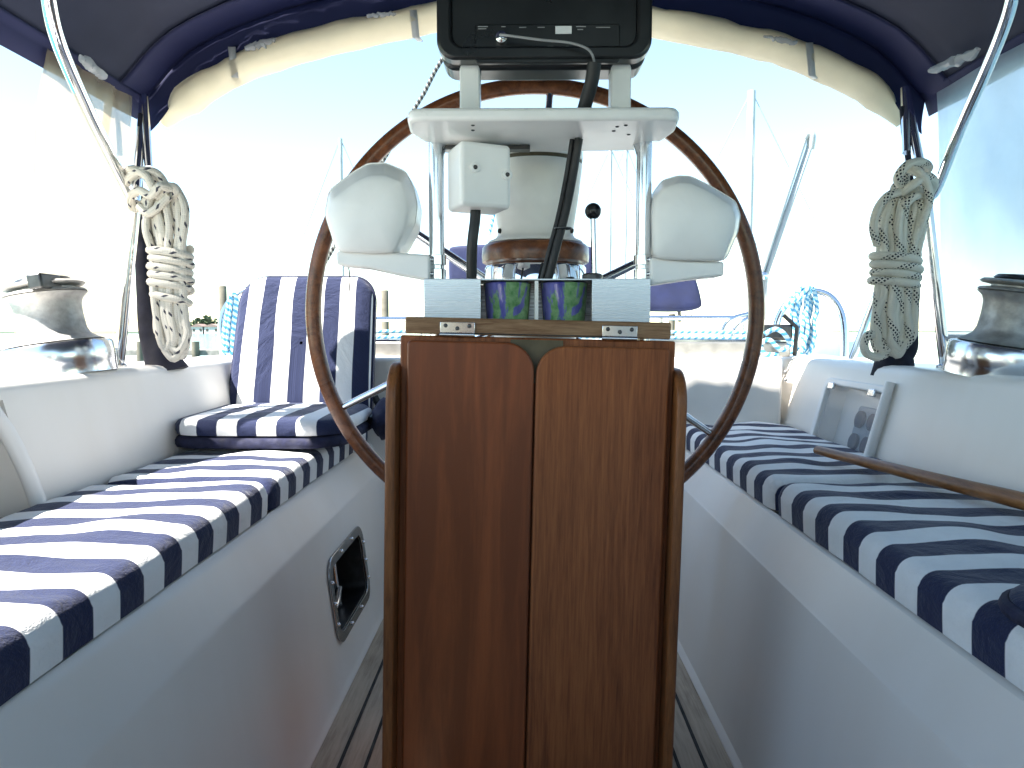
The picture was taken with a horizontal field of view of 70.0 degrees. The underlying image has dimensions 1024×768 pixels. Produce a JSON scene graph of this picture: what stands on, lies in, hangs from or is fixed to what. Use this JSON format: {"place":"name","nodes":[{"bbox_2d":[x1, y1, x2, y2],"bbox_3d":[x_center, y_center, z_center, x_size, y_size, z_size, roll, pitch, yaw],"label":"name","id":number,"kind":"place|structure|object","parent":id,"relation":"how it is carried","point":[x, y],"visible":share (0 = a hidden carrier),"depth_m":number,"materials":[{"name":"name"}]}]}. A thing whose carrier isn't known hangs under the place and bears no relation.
{"place":"outdoors","nodes":[
{"label":"outdoors","id":0,"kind":"place"},
{"bbox_2d":[191,324,205,333],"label":"waterfront house","id":1,"kind":"structure","parent":0,"point":[197,329],"depth_m":369.31,"materials":[{"name":"white paint"}]},
{"bbox_2d":[0,331,408,333],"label":"shore","id":2,"kind":"structure","parent":0,"point":[129,332],"depth_m":388.59,"materials":[{"name":"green plant"}]},
{"bbox_2d":[190,318,201,325],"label":"shore tree","id":3,"kind":"object","parent":2,"relation":"on","point":[196,320],"visible":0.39,"depth_m":383.61,"materials":[{"name":"green plant"}]},
{"bbox_2d":[199,315,217,324],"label":"shore tree","id":4,"kind":"object","parent":2,"relation":"on","point":[207,319],"visible":0.74,"depth_m":380.61,"materials":[{"name":"green plant"}]},
{"bbox_2d":[203,324,217,333],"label":"waterfront house","id":5,"kind":"structure","parent":0,"point":[210,329],"depth_m":369.21,"materials":[{"name":"white paint"}]},
{"bbox_2d":[0,331,969,363],"bbox_3d":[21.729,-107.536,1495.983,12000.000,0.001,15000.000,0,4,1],"label":"sea","id":6,"kind":"structure","parent":0,"point":[927,352],"depth_m":114.46,"materials":[{"name":"teal liquid"}]},
{"bbox_2d":[0,342,218,361],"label":"wooden dock","id":7,"kind":"object","parent":6,"relation":"in","point":[195,350],"visible":0.06,"depth_m":29.06,"materials":[{"name":"grey wood"}]},
{"bbox_2d":[219,286,226,314],"bbox_3d":[-9.490,-1.225,24.115,0.244,3.996,0.250,0,4,1],"label":"mooring pile","id":8,"kind":"object","parent":6,"relation":"in","point":[222,295],"visible":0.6,"depth_m":23.89,"materials":[{"name":"brown wood"}]},
{"bbox_2d":[288,138,417,316],"bbox_3d":[-9.123,-7.193,39.718,9.038,12.031,2.699,0,4,1],"label":"moored sailboat","id":9,"kind":"object","parent":6,"relation":"on","point":[340,145],"visible":0.05,"depth_m":39.35,"materials":[{"name":"grey metal"}]},
{"bbox_2d":[381,290,388,334],"bbox_3d":[-4.162,-1.148,24.043,0.244,3.853,0.250,0,4,1],"label":"mooring pile","id":10,"kind":"object","parent":6,"relation":"in","point":[384,305],"visible":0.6,"depth_m":23.85,"materials":[{"name":"brown wood"}]},
{"bbox_2d":[0,354,1023,767],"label":"sailboat hull","id":11,"kind":"object","parent":6,"relation":"on","point":[252,644],"visible":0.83,"depth_m":1.25,"materials":[{"name":"white plastic"}]},
{"bbox_2d":[0,273,118,375],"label":"sheet winch","id":12,"kind":"object","parent":11,"relation":"on","point":[54,334],"visible":0.98,"depth_m":1.45,"materials":[{"name":"metal"}]},
{"bbox_2d":[0,481,267,705],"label":"seat cushion","id":13,"kind":"object","parent":11,"relation":"on","point":[80,568],"visible":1,"depth_m":0.95,"materials":[{"name":"multicoloured fabric"}]},
{"bbox_2d":[108,431,367,510],"bbox_3d":[-0.611,0.176,1.832,0.324,0.068,0.879,0,4,1],"label":"seat cushion","id":14,"kind":"object","parent":11,"relation":"on","point":[281,476],"visible":0.4,"depth_m":1.54,"materials":[{"name":"multicoloured fabric"}]},
{"bbox_2d":[175,276,379,448],"bbox_3d":[-0.604,-0.089,1.963,0.458,0.436,0.588,0,4,1],"label":"folding seat","id":15,"kind":"object","parent":14,"relation":"on","point":[277,401],"visible":0.92,"depth_m":2.10,"materials":[{"name":"multicoloured fabric"}]},
{"bbox_2d":[370,397,385,439],"bbox_3d":[-0.345,0.094,2.038,0.097,0.117,0.192,0,4,1],"label":"cloth bag","id":16,"kind":"object","parent":15,"relation":"attached to","point":[377,424],"visible":0.3,"depth_m":1.97,"materials":[{"name":"blue fabric"}]},
{"bbox_2d":[327,57,442,262],"bbox_3d":[-0.364,-1.329,3.224,1.111,1.770,0.035,0,4,4],"label":"backstay rope","id":17,"kind":"object","parent":11,"relation":"attached to","point":[422,95],"visible":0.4,"depth_m":3.21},
{"bbox_2d":[0,0,1023,367],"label":"bimini top","id":18,"kind":"object","parent":11,"relation":"attached to","point":[164,62],"visible":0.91,"depth_m":1.76,"materials":[{"name":"fabric"}]},
{"bbox_2d":[14,49,130,340],"bbox_3d":[-0.970,-0.357,1.632,0.096,0.655,0.326,0,4,4],"label":"side curtain","id":19,"kind":"object","parent":18,"relation":"hanging from","point":[67,150],"visible":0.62,"depth_m":1.56,"materials":[{"name":"plastic"}]},
{"bbox_2d":[124,165,195,361],"bbox_3d":[-0.804,-0.268,1.650,0.173,0.440,0.095,1,4,8],"label":"rope coil","id":20,"kind":"object","parent":18,"relation":"hanging from","point":[161,206],"visible":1,"depth_m":1.63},
{"bbox_2d":[135,113,188,370],"bbox_3d":[-0.862,-0.334,1.794,0.109,0.644,0.105,-4,6,-42],"label":"furled curtain","id":21,"kind":"object","parent":18,"relation":"hanging from","point":[152,353],"visible":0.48,"depth_m":1.78,"materials":[{"name":"fabric"}]},
{"bbox_2d":[870,105,919,375],"bbox_3d":[0.933,-0.338,1.765,0.096,0.650,0.097,-3,5,-38],"label":"furled curtain","id":22,"kind":"object","parent":18,"relation":"hanging from","point":[907,358],"visible":0.29,"depth_m":1.75,"materials":[{"name":"fabric"}]},
{"bbox_2d":[859,157,938,360],"bbox_3d":[0.846,-0.268,1.602,0.161,0.437,0.101,0,4,1],"label":"rope coil","id":23,"kind":"object","parent":18,"relation":"hanging from","point":[900,216],"visible":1,"depth_m":1.59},
{"bbox_2d":[940,43,1023,338],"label":"side curtain","id":24,"kind":"object","parent":18,"relation":"hanging from","point":[987,172],"visible":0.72,"depth_m":1.56,"materials":[{"name":"plastic"}]},
{"bbox_2d":[217,287,872,358],"bbox_3d":[0.134,-0.283,2.892,2.317,0.434,0.940,1,4,14],"label":"stern rail","id":25,"kind":"object","parent":11,"relation":"attached to","point":[832,299],"visible":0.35,"depth_m":2.73,"materials":[{"name":"silver metal"}]},
{"bbox_2d":[221,292,238,355],"bbox_3d":[-1.044,-0.216,2.707,0.068,0.250,0.030,0,4,1],"label":"rope coil","id":26,"kind":"object","parent":25,"relation":"hanging from","point":[229,323],"visible":0.89,"depth_m":2.70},
{"bbox_2d":[488,215,494,234],"bbox_3d":[-0.071,-0.728,3.057,0.062,0.208,0.014,0,4,1],"label":"flag halyard","id":27,"kind":"object","parent":25,"relation":"attached to","point":[491,224],"visible":0.35,"depth_m":3.06,"materials":[{"name":"white fabric"}]},
{"bbox_2d":[449,245,591,278],"bbox_3d":[0.042,-0.541,3.369,0.643,0.182,0.300,0,4,1],"label":"grill cover","id":28,"kind":"object","parent":25,"relation":"attached to","point":[456,272],"visible":0.16,"depth_m":3.22,"materials":[{"name":"blue fabric"}]},
{"bbox_2d":[650,280,701,321],"bbox_3d":[0.663,-0.382,3.282,0.334,0.207,0.220,0,4,1],"label":"grill cover","id":29,"kind":"object","parent":25,"relation":"on","point":[678,297],"visible":0.43,"depth_m":3.17,"materials":[{"name":"blue fabric"}]},
{"bbox_2d":[760,129,815,319],"bbox_3d":[1.211,-0.721,3.272,0.446,0.879,0.059,-3,5,-38],"label":"outboard hoist","id":30,"kind":"object","parent":25,"relation":"attached to","point":[778,224],"visible":0.78,"depth_m":3.28,"materials":[{"name":"silver metal"}]},
{"bbox_2d":[781,285,819,354],"bbox_3d":[1.068,-0.231,2.712,0.144,0.271,0.079,0,4,1],"label":"rope coil","id":31,"kind":"object","parent":25,"relation":"hanging from","point":[807,329],"visible":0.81,"depth_m":2.69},
{"bbox_2d":[375,314,798,356],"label":"traveller track","id":32,"kind":"structure","parent":11,"relation":"on","point":[683,347],"depth_m":2.35,"materials":[{"name":"silver metal"}]},
{"bbox_2d":[376,335,745,338],"bbox_3d":[0.091,-0.153,2.414,1.502,0.016,0.011,0,4,1],"label":"control line","id":33,"kind":"object","parent":32,"relation":"on","point":[672,337],"visible":0.19,"depth_m":2.40,"materials":[{"name":"white fabric"}]},
{"bbox_2d":[376,330,746,333],"bbox_3d":[0.089,-0.169,2.373,1.477,0.016,0.011,0,4,1],"label":"control line","id":34,"kind":"object","parent":32,"relation":"on","point":[672,332],"visible":0.27,"depth_m":2.36,"materials":[{"name":"white fabric"}]},
{"bbox_2d":[761,327,791,356],"bbox_3d":[0.835,-0.133,2.319,0.101,0.096,0.032,1,4,15],"label":"traveller line","id":35,"kind":"object","parent":32,"relation":"attached to","point":[784,334],"visible":0.91,"depth_m":2.31,"materials":[{"name":"white fabric"}]},
{"bbox_2d":[685,421,916,510],"bbox_3d":[0.663,0.176,1.820,0.324,0.070,0.867,0,4,1],"label":"seat cushion","id":36,"kind":"object","parent":11,"relation":"on","point":[764,463],"visible":0.66,"depth_m":1.62,"materials":[{"name":"multicoloured fabric"}]},
{"bbox_2d":[809,378,895,456],"bbox_3d":[0.866,0.092,1.851,0.128,0.223,0.365,0,4,1],"label":"storage locker","id":37,"kind":"object","parent":11,"relation":"on","point":[862,419],"visible":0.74,"depth_m":1.87,"materials":[{"name":"plastic"}]},
{"bbox_2d":[778,482,1023,690],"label":"seat cushion","id":38,"kind":"object","parent":11,"relation":"on","point":[949,564],"visible":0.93,"depth_m":0.98,"materials":[{"name":"multicoloured fabric"}]},
{"bbox_2d":[813,446,1023,510],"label":"emergency tiller","id":39,"kind":"object","parent":38,"relation":"on","point":[1003,496],"visible":1,"depth_m":1.26,"materials":[{"name":"brown wood"}]},
{"bbox_2d":[997,583,1023,627],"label":"seat pad","id":40,"kind":"object","parent":38,"relation":"on","point":[1011,603],"visible":1,"depth_m":0.70,"materials":[{"name":"blue fabric"}]},
{"bbox_2d":[942,274,1023,376],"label":"sheet winch","id":41,"kind":"object","parent":11,"relation":"on","point":[992,343],"visible":0.99,"depth_m":1.40,"materials":[{"name":"metal"}]},
{"bbox_2d":[574,151,692,329],"bbox_3d":[5.102,-6.521,37.555,9.036,11.007,2.699,0,4,1],"label":"moored sailboat","id":42,"kind":"object","parent":6,"relation":"on","point":[609,153],"visible":0.02,"depth_m":37.27,"materials":[{"name":"grey metal"}]},
{"bbox_2d":[587,150,696,328],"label":"moored sailboat","id":43,"kind":"object","parent":6,"relation":"on","point":[625,235],"visible":0.02,"depth_m":43.16,"materials":[{"name":"grey metal"}]},
{"bbox_2d":[669,314,674,335],"bbox_3d":[6.518,-1.260,29.896,0.254,3.225,0.260,0,4,1],"label":"mooring pile","id":44,"kind":"object","parent":6,"relation":"in","point":[672,322],"visible":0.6,"depth_m":29.70,"materials":[{"name":"brown wood"}]},
{"bbox_2d":[691,90,868,357],"bbox_3d":[8.364,-5.136,25.576,9.025,9.985,2.699,0,4,1],"label":"moored sailboat","id":45,"kind":"object","parent":6,"relation":"on","point":[831,348],"visible":0.1,"depth_m":25.27,"materials":[{"name":"grey metal"}]},
{"bbox_2d":[0,33,994,330],"label":"sky","id":46,"kind":"structure","parent":0,"point":[251,168],"materials":[{"name":"white"}]},
{"bbox_2d":[311,620,732,767],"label":"cockpit floor","id":47,"kind":"structure","parent":0,"point":[353,738],"depth_m":1.44,"materials":[{"name":"brown wood"}]},
{"bbox_2d":[382,317,686,767],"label":"drop leaf table","id":48,"kind":"object","parent":47,"relation":"on","point":[534,496],"visible":1,"depth_m":1.12,"materials":[{"name":"brown wood"}]},
{"bbox_2d":[424,279,649,321],"bbox_3d":[0.041,-0.139,1.253,0.366,0.074,0.140,0,4,1],"label":"steel cup holder","id":49,"kind":"object","parent":48,"relation":"on","point":[624,300],"visible":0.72,"depth_m":1.18,"materials":[{"name":"white metal"}]},
{"bbox_2d":[483,282,531,318],"bbox_3d":[-0.008,-0.127,1.227,0.081,0.084,0.081,0,4,1],"label":"tumbler","id":50,"kind":"object","parent":49,"relation":"in","point":[507,300],"visible":0.72,"depth_m":1.19,"materials":[{"name":"paint"}]},
{"bbox_2d":[540,282,587,320],"bbox_3d":[0.087,-0.127,1.226,0.081,0.084,0.081,0,4,1],"label":"tumbler","id":51,"kind":"object","parent":49,"relation":"in","point":[564,300],"visible":0.74,"depth_m":1.19,"materials":[{"name":"paint"}]},
{"bbox_2d":[582,203,602,278],"bbox_3d":[0.147,-0.243,1.334,0.038,0.173,0.038,0,4,1],"label":"throttle lever","id":52,"kind":"object","parent":49,"relation":"attached to","point":[592,212],"visible":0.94,"depth_m":1.33,"materials":[{"name":"silver metal"}]},
{"bbox_2d":[482,151,588,338],"bbox_3d":[0.045,0.097,1.440,0.220,1.157,0.220,0,4,1],"label":"compass binnacle","id":53,"kind":"object","parent":47,"relation":"on","point":[516,247],"visible":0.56,"depth_m":1.33,"materials":[{"name":"beige plastic"}]},
{"bbox_2d":[305,80,764,482],"bbox_3d":[0.047,-0.150,1.546,0.999,0.999,0.127,0,4,1],"label":"steering wheel","id":54,"kind":"object","parent":53,"relation":"attached to","point":[678,138],"visible":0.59,"depth_m":1.57,"materials":[{"name":"brown wood"}]},
{"bbox_2d":[428,141,652,340],"bbox_3d":[0.047,0.128,1.263,0.375,1.120,0.071,0,4,1],"label":"pedestal guard","id":55,"kind":"object","parent":47,"relation":"on","point":[642,255],"visible":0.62,"depth_m":1.21,"materials":[{"name":"metal"}]},
{"bbox_2d":[325,162,430,279],"bbox_3d":[-0.223,-0.271,1.238,0.177,0.195,0.148,0,4,1],"label":"instrument pod","id":56,"kind":"object","parent":55,"relation":"attached to","point":[373,213],"visible":0.99,"depth_m":1.18,"materials":[{"name":"white plastic"}]},
{"bbox_2d":[348,268,350,291],"bbox_3d":[-0.282,-0.183,1.269,0.004,0.044,0.053,-1,4,-12],"label":"pod wire","id":57,"kind":"object","parent":56,"relation":"hanging from","point":[349,278],"visible":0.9,"depth_m":1.26,"materials":[{"name":"white rubber"}]},
{"bbox_2d":[408,65,678,152],"bbox_3d":[0.047,-0.446,1.165,0.414,0.120,0.195,0,4,1],"label":"instrument shelf","id":58,"kind":"object","parent":55,"relation":"attached to","point":[619,123],"visible":0.77,"depth_m":1.12,"materials":[{"name":"white plastic"}]},
{"bbox_2d":[448,141,511,214],"bbox_3d":[-0.053,-0.332,1.186,0.090,0.101,0.081,-2,5,-24],"label":"junction box","id":59,"kind":"object","parent":58,"relation":"attached to","point":[479,176],"visible":0.99,"depth_m":1.16,"materials":[{"name":"white plastic"}]},
{"bbox_2d":[466,210,480,278],"bbox_3d":[-0.063,-0.230,1.197,0.025,0.125,0.028,0,4,1],"label":"power cable","id":60,"kind":"object","parent":59,"relation":"attached to","point":[472,245],"visible":0.91,"depth_m":1.19,"materials":[{"name":"black rubber"}]},
{"bbox_2d":[437,0,651,79],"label":"chart plotter","id":61,"kind":"object","parent":58,"relation":"on","point":[608,33],"visible":0.98,"depth_m":1.09,"materials":[{"name":"black plastic"}]},
{"bbox_2d":[499,34,594,61],"bbox_3d":[0.053,-0.491,1.076,0.143,0.046,0.023,0,4,1],"label":"thin cable","id":62,"kind":"object","parent":61,"relation":"attached to","point":[551,40],"visible":1,"depth_m":1.06,"materials":[{"name":"grey plastic"}]},
{"bbox_2d":[540,138,582,278],"bbox_3d":[0.079,-0.282,1.185,0.070,0.227,0.027,1,4,8],"label":"cable pair","id":63,"kind":"object","parent":58,"relation":"hanging from","point":[563,208],"visible":0.99,"depth_m":1.18,"materials":[{"name":"black rubber"}]},
{"bbox_2d":[577,62,600,107],"bbox_3d":[0.115,-0.441,1.095,0.021,0.076,0.050,-2,5,-29],"label":"cable sleeve","id":64,"kind":"object","parent":58,"relation":"attached to","point":[589,90],"visible":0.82,"depth_m":1.08,"materials":[{"name":"black rubber"}]},
{"bbox_2d":[649,175,740,285],"bbox_3d":[0.302,-0.255,1.231,0.152,0.181,0.148,0,4,1],"label":"instrument pod","id":65,"kind":"object","parent":55,"relation":"attached to","point":[695,222],"visible":0.95,"depth_m":1.17,"materials":[{"name":"white plastic"}]},
{"bbox_2d":[698,330,971,331],"bbox_3d":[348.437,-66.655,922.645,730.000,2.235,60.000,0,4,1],"label":"shore","id":66,"kind":"structure","parent":0,"point":[868,330],"depth_m":901.04,"materials":[{"name":"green plant"}]}
]}

